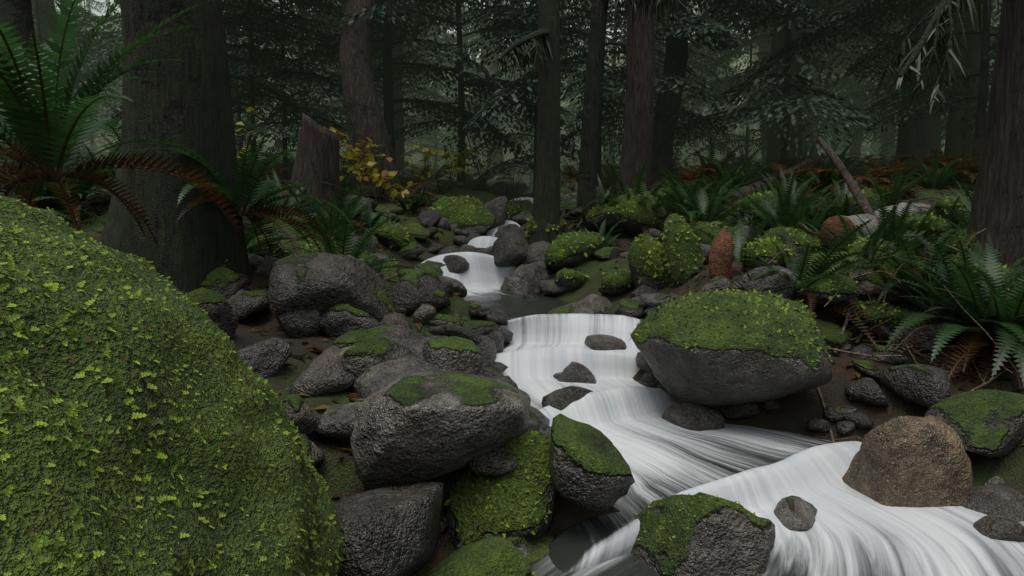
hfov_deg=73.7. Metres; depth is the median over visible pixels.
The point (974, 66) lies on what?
tree
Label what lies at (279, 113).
fir
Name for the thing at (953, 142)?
fir pole
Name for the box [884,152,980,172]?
bracken fern
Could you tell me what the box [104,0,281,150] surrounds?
young hemlock
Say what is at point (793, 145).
fir pole
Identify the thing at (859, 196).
leaning snag
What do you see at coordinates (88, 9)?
fir
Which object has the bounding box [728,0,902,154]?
young hemlock
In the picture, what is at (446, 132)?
young hemlock
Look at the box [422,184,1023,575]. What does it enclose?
stream water
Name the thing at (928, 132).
dark tree
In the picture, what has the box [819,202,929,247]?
fallen log
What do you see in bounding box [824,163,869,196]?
sword fern
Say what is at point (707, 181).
sword fern
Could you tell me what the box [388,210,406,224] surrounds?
sword fern
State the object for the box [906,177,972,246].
sword fern
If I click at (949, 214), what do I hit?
sword fern
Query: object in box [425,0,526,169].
fir pole
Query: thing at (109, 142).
sword fern
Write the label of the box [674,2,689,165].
tree
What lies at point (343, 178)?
bracken fern
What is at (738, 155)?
fir
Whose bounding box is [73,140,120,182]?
sword fern
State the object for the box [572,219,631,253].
sword fern
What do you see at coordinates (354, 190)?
sword fern
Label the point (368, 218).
sword fern
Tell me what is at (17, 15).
tree
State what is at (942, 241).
sword fern
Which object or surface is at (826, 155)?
sword fern
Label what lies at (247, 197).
sword fern
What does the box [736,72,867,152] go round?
young hemlock
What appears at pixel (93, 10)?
sky
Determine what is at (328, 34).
young hemlock
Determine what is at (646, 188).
sword fern
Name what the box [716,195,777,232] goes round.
sword fern
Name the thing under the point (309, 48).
young hemlock
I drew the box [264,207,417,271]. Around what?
sword fern
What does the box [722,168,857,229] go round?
sword fern
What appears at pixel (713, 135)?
young hemlock
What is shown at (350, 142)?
fir pole
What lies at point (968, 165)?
bracken fern
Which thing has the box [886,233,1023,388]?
sword fern
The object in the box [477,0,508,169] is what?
fir pole
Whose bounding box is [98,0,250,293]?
tree
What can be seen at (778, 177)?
sword fern
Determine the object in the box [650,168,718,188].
bracken fern
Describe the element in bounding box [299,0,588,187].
young hemlock
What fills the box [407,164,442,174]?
bracken fern
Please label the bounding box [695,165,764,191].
sword fern
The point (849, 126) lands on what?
fir pole
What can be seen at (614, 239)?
sword fern
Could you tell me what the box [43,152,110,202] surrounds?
sword fern
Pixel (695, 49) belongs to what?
moss tree
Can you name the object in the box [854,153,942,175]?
bracken fern
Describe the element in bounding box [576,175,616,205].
sword fern
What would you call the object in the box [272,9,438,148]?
young hemlock
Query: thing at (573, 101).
fir
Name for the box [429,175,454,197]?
sword fern
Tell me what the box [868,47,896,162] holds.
fir
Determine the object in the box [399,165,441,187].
bracken fern
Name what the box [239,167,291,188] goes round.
bracken fern
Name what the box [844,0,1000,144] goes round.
young hemlock
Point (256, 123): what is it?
young hemlock
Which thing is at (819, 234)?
sword fern
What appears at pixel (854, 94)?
young hemlock
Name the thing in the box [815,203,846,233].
sword fern
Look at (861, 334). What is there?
dead branches
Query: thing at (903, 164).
bracken fern
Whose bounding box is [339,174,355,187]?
sword fern
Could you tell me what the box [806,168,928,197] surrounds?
bracken fern
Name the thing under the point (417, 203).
sword fern
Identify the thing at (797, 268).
sword fern
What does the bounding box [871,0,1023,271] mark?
tree
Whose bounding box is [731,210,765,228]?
sword fern
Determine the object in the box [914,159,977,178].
bracken fern
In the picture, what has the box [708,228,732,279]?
rotten snag
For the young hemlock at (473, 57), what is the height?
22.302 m
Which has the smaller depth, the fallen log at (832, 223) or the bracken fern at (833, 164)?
the fallen log at (832, 223)
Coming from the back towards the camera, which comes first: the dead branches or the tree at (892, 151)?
the tree at (892, 151)
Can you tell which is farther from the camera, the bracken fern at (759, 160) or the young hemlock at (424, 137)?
the young hemlock at (424, 137)
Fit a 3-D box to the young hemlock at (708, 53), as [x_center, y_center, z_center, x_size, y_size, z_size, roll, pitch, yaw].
[7.250,-14.321,19.202,9.702,22.610,10.270,-6,8,-43]
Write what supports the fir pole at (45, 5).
on the ground
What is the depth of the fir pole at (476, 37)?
37.51 m
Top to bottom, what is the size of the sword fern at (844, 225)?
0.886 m
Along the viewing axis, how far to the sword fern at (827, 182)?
9.94 m
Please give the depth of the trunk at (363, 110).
11.53 m
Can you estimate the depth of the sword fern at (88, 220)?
5.82 m
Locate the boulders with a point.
(448, 396)
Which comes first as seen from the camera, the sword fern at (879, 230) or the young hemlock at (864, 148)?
the sword fern at (879, 230)
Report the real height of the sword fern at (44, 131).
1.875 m
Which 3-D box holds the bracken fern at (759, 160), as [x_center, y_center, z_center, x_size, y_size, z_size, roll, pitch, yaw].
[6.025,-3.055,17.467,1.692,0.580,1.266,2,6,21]
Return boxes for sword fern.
[0,0,241,247]
[0,153,101,207]
[0,175,83,228]
[9,162,115,227]
[14,145,109,206]
[38,190,104,229]
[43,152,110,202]
[48,154,115,208]
[52,198,105,233]
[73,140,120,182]
[77,117,263,214]
[96,134,120,153]
[112,136,354,257]
[244,169,323,221]
[244,213,303,257]
[246,185,298,232]
[247,245,295,265]
[256,233,283,257]
[264,168,406,253]
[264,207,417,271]
[277,148,296,159]
[280,200,386,250]
[338,185,373,194]
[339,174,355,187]
[349,194,386,231]
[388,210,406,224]
[390,188,427,212]
[394,195,429,214]
[397,185,438,207]
[419,166,447,179]
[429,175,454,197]
[467,176,491,191]
[560,180,608,209]
[566,208,601,232]
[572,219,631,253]
[575,158,688,235]
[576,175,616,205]
[592,231,627,246]
[598,180,615,197]
[602,166,617,184]
[618,180,665,193]
[637,171,762,233]
[645,165,744,221]
[651,179,705,205]
[673,137,746,186]
[673,148,693,168]
[687,145,786,194]
[687,166,752,203]
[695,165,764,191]
[696,214,800,262]
[701,218,912,352]
[715,143,768,173]
[715,168,833,235]
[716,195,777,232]
[722,163,773,191]
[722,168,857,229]
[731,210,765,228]
[749,161,794,184]
[750,177,781,193]
[755,170,824,202]
[756,194,851,233]
[759,170,798,189]
[768,190,843,218]
[771,145,828,177]
[772,201,835,250]
[774,144,875,193]
[796,179,897,222]
[798,146,863,186]
[798,211,928,257]
[799,199,929,277]
[800,219,887,252]
[803,138,857,166]
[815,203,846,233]
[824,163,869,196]
[828,192,945,265]
[829,167,948,215]
[838,252,893,300]
[848,241,1023,391]
[864,227,1023,372]
[867,224,1019,306]
[869,157,940,188]
[873,229,933,251]
[877,205,960,247]
[878,176,923,196]
[878,197,945,230]
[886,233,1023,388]
[889,149,978,189]
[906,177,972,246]
[916,147,969,165]
[921,196,968,242]
[927,209,965,242]
[934,174,973,196]
[941,166,975,190]
[945,247,1023,369]
[948,231,1023,283]
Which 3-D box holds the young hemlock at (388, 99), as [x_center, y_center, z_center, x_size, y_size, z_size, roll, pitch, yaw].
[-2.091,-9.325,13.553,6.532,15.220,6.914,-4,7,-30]
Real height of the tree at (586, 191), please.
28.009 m
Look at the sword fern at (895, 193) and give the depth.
8.01 m
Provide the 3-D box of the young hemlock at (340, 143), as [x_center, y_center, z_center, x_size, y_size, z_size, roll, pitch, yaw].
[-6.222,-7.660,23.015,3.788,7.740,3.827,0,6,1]
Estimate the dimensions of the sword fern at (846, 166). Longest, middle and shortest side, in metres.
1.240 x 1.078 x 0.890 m
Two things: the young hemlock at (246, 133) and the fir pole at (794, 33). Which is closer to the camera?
the fir pole at (794, 33)
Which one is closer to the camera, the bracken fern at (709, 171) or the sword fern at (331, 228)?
the sword fern at (331, 228)
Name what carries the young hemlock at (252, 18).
on the ground
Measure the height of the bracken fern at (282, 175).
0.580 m
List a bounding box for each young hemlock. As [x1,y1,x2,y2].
[0,0,121,147]
[0,0,299,116]
[0,3,119,128]
[31,0,120,151]
[58,0,122,152]
[59,0,345,144]
[69,19,120,148]
[85,4,123,127]
[91,0,123,133]
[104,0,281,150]
[221,0,377,162]
[224,0,376,183]
[224,0,430,132]
[225,0,309,163]
[227,0,340,157]
[228,29,280,156]
[236,108,268,156]
[254,0,579,161]
[260,0,457,158]
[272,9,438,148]
[277,0,346,160]
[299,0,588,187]
[329,2,457,151]
[376,0,521,171]
[377,0,502,167]
[403,32,456,165]
[404,13,499,164]
[417,0,564,168]
[432,0,741,186]
[465,0,611,195]
[476,0,569,185]
[476,0,828,155]
[504,3,533,162]
[516,0,717,164]
[560,1,622,171]
[560,92,581,171]
[561,13,607,104]
[563,0,766,162]
[579,2,947,166]
[580,17,624,136]
[609,23,686,170]
[652,0,974,168]
[673,5,903,154]
[675,0,821,172]
[683,13,739,163]
[695,0,1001,167]
[701,26,761,158]
[722,0,997,148]
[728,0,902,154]
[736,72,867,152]
[744,74,824,159]
[780,0,997,177]
[817,53,879,160]
[819,40,897,149]
[822,1,999,165]
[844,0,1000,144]
[852,0,997,158]
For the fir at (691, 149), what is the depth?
46.98 m
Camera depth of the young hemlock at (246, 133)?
29.46 m
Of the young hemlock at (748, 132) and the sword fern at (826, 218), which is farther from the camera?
the young hemlock at (748, 132)
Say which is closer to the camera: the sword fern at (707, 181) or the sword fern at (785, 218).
the sword fern at (785, 218)
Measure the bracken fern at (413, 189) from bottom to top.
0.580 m
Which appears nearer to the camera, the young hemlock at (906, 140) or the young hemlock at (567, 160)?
the young hemlock at (906, 140)
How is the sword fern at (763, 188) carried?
on the ground
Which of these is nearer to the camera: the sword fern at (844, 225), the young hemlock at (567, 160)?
the sword fern at (844, 225)
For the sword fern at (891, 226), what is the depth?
5.75 m
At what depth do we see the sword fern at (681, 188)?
9.78 m
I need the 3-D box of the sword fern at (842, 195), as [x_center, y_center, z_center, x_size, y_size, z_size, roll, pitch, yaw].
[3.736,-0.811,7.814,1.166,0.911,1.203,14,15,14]
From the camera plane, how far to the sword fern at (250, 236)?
6.53 m
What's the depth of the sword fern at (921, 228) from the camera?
7.04 m
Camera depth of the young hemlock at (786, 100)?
12.35 m
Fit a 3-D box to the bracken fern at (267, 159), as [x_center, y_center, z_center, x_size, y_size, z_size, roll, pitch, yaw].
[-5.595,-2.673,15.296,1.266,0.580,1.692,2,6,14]
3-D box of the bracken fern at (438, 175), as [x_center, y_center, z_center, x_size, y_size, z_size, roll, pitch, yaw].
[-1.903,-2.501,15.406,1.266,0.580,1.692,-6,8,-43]
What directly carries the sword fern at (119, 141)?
on the ground
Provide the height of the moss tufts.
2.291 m
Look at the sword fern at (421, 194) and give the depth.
10.55 m
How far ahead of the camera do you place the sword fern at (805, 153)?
13.69 m
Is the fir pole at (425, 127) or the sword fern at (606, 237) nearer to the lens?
the sword fern at (606, 237)
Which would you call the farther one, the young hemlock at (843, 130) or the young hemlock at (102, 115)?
the young hemlock at (843, 130)
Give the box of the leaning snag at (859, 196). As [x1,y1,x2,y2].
[816,136,887,231]
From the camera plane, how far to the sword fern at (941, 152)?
12.26 m
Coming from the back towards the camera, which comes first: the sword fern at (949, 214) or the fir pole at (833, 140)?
the fir pole at (833, 140)
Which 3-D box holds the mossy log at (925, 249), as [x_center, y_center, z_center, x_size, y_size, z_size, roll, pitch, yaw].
[3.588,-0.304,6.819,2.650,0.334,0.208,-3,7,-28]
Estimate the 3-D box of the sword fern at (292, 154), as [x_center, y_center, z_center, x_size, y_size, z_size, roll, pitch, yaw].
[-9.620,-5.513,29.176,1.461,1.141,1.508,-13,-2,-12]
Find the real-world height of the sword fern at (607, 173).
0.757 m
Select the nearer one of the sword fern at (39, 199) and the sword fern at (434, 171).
the sword fern at (39, 199)
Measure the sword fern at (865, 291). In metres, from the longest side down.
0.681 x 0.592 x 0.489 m
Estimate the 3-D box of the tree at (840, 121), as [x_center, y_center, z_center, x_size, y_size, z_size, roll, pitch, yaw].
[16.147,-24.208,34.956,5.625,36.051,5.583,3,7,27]
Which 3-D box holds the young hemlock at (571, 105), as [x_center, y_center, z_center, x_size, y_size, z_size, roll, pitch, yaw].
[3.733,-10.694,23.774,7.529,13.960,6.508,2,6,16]
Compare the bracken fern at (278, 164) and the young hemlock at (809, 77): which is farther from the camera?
the young hemlock at (809, 77)
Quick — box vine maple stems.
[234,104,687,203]
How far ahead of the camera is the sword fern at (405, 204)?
10.36 m
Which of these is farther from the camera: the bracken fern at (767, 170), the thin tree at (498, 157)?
the thin tree at (498, 157)
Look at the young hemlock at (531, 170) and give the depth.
26.47 m
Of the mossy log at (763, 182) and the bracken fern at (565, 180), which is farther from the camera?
the bracken fern at (565, 180)
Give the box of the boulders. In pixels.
[0,168,1023,575]
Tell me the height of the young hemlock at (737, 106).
22.335 m
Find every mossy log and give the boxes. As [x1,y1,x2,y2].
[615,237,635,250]
[706,153,825,204]
[796,242,933,263]
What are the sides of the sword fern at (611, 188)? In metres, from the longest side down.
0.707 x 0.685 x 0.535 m
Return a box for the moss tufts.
[0,188,1020,575]
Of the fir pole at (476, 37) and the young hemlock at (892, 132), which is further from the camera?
the fir pole at (476, 37)
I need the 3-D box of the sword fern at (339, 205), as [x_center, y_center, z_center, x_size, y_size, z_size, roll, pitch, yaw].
[-1.977,-0.668,7.729,1.799,1.359,1.458,0,6,1]
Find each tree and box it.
[0,0,120,167]
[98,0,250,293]
[488,0,505,175]
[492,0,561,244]
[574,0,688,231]
[613,0,654,197]
[662,1,811,166]
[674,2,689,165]
[715,44,732,160]
[744,7,826,170]
[826,54,861,159]
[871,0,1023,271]
[888,46,897,163]
[895,0,972,167]
[962,0,982,164]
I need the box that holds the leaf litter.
[10,151,1023,497]
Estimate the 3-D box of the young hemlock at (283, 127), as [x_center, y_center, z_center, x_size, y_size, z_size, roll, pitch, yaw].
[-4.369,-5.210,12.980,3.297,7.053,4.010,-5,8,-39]
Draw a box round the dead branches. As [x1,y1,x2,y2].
[732,220,1023,441]
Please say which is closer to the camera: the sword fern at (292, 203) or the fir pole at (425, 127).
the sword fern at (292, 203)
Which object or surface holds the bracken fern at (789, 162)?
on the ground
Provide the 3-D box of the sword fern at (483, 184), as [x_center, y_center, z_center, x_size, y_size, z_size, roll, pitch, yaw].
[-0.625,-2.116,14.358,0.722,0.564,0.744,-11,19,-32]
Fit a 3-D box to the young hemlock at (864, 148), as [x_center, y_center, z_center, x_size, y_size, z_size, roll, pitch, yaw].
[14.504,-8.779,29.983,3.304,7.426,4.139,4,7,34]
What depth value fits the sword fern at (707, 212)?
8.17 m
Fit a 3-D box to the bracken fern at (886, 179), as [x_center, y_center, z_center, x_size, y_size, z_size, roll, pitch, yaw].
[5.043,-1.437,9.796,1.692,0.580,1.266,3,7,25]
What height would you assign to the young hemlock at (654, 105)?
5.871 m
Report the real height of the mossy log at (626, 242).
0.487 m
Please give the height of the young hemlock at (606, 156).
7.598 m
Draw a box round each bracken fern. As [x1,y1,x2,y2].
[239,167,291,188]
[257,154,277,171]
[260,164,292,182]
[261,153,294,170]
[290,168,356,185]
[349,180,434,201]
[397,180,450,199]
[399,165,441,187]
[400,165,456,184]
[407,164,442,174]
[531,165,614,188]
[560,173,573,185]
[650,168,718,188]
[658,163,716,194]
[727,156,765,170]
[744,160,796,177]
[755,158,842,179]
[773,159,822,173]
[793,159,857,177]
[797,157,862,172]
[797,166,917,199]
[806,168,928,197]
[816,168,922,193]
[828,154,885,169]
[849,153,896,169]
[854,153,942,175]
[858,154,950,181]
[877,159,972,180]
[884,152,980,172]
[904,153,967,181]
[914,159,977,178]
[957,157,978,183]
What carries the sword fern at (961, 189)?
on the ground
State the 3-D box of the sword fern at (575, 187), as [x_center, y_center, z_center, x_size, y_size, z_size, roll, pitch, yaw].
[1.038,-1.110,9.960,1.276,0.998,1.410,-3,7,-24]
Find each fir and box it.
[83,0,92,29]
[98,0,113,27]
[244,1,299,158]
[477,0,614,153]
[683,2,709,154]
[737,16,760,163]
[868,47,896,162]
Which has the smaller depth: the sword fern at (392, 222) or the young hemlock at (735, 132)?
the sword fern at (392, 222)
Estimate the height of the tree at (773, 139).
34.015 m
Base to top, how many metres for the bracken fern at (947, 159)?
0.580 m
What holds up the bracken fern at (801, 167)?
on the ground
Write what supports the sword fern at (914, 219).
on the ground
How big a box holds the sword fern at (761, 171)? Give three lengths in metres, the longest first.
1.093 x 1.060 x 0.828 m
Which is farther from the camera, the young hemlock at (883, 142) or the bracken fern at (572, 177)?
the young hemlock at (883, 142)
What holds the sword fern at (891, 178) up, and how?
on the ground
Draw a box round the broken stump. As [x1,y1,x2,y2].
[288,112,343,215]
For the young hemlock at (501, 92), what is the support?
on the ground
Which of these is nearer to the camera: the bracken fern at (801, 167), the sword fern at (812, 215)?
the sword fern at (812, 215)
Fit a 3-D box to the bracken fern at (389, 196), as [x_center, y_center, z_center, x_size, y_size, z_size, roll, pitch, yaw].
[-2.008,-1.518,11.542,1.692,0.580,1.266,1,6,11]
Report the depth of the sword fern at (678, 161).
23.39 m
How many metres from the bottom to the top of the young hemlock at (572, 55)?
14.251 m
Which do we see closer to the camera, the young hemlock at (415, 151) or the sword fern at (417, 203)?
the sword fern at (417, 203)
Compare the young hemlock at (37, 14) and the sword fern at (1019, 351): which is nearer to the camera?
the sword fern at (1019, 351)
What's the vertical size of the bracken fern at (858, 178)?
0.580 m
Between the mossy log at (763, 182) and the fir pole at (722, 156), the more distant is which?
the fir pole at (722, 156)
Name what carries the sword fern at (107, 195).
on the ground
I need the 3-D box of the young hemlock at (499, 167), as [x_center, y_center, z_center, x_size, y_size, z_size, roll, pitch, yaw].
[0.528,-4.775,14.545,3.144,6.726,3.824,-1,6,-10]
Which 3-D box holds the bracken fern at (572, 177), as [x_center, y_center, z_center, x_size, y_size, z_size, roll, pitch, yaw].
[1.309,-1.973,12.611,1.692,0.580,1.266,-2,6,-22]
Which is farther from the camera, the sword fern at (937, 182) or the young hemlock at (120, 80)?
the young hemlock at (120, 80)
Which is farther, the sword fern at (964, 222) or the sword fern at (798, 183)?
the sword fern at (798, 183)
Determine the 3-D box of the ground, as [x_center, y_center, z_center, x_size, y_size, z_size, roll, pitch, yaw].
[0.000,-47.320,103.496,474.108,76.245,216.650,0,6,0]
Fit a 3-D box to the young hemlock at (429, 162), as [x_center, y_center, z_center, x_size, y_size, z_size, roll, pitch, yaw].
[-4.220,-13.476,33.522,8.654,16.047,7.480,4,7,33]
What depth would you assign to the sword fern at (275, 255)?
6.30 m
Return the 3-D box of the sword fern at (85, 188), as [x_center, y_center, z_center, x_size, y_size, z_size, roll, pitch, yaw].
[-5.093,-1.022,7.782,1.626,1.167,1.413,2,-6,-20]
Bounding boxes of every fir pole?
[32,0,57,60]
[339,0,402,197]
[346,35,375,167]
[392,0,422,177]
[416,0,468,164]
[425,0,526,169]
[439,1,488,171]
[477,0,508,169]
[560,1,624,162]
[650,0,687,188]
[688,0,721,166]
[718,18,743,161]
[766,0,810,158]
[790,0,847,161]
[821,2,875,149]
[845,39,871,157]
[891,0,990,158]
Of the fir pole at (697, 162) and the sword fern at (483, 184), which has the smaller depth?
the sword fern at (483, 184)
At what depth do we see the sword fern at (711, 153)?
12.81 m
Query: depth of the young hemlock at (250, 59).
13.08 m
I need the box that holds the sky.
[54,0,749,57]
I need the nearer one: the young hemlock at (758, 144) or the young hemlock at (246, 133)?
the young hemlock at (246, 133)
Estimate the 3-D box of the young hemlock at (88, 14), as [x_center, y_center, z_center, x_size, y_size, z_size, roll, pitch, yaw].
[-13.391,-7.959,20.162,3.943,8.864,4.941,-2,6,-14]
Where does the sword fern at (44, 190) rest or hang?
on the ground
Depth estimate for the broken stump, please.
8.84 m
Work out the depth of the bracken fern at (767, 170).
13.78 m
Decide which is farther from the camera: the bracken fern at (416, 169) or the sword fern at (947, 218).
the bracken fern at (416, 169)
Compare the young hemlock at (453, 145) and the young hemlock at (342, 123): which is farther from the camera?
the young hemlock at (453, 145)
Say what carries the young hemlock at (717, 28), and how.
on the ground
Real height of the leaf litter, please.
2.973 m
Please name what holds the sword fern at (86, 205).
on the ground
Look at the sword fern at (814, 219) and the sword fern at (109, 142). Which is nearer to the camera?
the sword fern at (814, 219)
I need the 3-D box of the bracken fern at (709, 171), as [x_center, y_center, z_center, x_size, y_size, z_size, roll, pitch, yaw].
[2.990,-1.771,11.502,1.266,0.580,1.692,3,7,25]
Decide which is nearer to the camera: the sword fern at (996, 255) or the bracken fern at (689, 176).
the sword fern at (996, 255)
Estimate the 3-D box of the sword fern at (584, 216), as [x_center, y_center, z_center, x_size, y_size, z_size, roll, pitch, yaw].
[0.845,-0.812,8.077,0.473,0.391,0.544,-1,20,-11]
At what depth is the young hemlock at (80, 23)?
19.55 m
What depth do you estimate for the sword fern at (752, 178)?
10.57 m
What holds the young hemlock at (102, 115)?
on the ground
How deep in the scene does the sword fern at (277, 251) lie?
7.21 m
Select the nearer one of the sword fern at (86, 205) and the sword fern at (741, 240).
the sword fern at (741, 240)
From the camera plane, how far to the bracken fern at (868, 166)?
13.81 m
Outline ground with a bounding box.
[0,10,1023,575]
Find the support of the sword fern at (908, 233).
on the ground
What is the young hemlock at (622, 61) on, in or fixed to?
on the ground
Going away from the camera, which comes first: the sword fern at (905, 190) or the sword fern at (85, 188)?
the sword fern at (85, 188)
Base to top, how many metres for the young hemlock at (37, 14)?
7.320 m
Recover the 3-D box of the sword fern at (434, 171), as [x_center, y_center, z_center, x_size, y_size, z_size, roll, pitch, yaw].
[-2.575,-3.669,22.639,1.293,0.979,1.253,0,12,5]
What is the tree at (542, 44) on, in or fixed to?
on the ground
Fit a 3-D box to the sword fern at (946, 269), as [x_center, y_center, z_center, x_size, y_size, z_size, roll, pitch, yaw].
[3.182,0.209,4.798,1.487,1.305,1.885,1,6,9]
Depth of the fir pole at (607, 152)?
31.98 m
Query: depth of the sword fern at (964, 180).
10.43 m
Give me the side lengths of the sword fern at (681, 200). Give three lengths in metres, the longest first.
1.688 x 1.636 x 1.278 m
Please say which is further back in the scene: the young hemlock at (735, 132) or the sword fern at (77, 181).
the young hemlock at (735, 132)
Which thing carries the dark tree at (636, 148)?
on the ground
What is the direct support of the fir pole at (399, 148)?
on the ground
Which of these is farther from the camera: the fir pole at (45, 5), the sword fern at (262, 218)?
the fir pole at (45, 5)
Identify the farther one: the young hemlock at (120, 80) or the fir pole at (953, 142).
the young hemlock at (120, 80)
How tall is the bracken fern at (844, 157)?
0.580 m
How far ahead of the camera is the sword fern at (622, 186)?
7.99 m
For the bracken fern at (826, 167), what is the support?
on the ground
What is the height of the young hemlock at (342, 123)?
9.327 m
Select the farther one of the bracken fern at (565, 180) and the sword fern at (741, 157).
the bracken fern at (565, 180)
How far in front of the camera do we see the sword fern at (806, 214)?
7.67 m
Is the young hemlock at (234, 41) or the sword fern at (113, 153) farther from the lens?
the young hemlock at (234, 41)
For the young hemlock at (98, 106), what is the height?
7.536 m
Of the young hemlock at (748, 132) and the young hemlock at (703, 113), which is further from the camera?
the young hemlock at (703, 113)
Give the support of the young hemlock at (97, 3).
on the ground
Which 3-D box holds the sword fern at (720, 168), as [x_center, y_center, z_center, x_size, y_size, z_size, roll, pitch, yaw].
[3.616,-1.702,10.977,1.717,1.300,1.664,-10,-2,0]
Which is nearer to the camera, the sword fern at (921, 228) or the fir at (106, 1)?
the sword fern at (921, 228)
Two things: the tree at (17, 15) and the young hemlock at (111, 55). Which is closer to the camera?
the tree at (17, 15)
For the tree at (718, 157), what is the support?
on the ground
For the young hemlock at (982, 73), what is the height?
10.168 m
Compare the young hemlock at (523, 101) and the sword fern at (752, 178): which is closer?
the sword fern at (752, 178)
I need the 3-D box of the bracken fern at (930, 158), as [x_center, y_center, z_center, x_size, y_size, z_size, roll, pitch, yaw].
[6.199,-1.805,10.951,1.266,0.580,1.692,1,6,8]
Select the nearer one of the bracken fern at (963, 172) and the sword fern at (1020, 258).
the sword fern at (1020, 258)

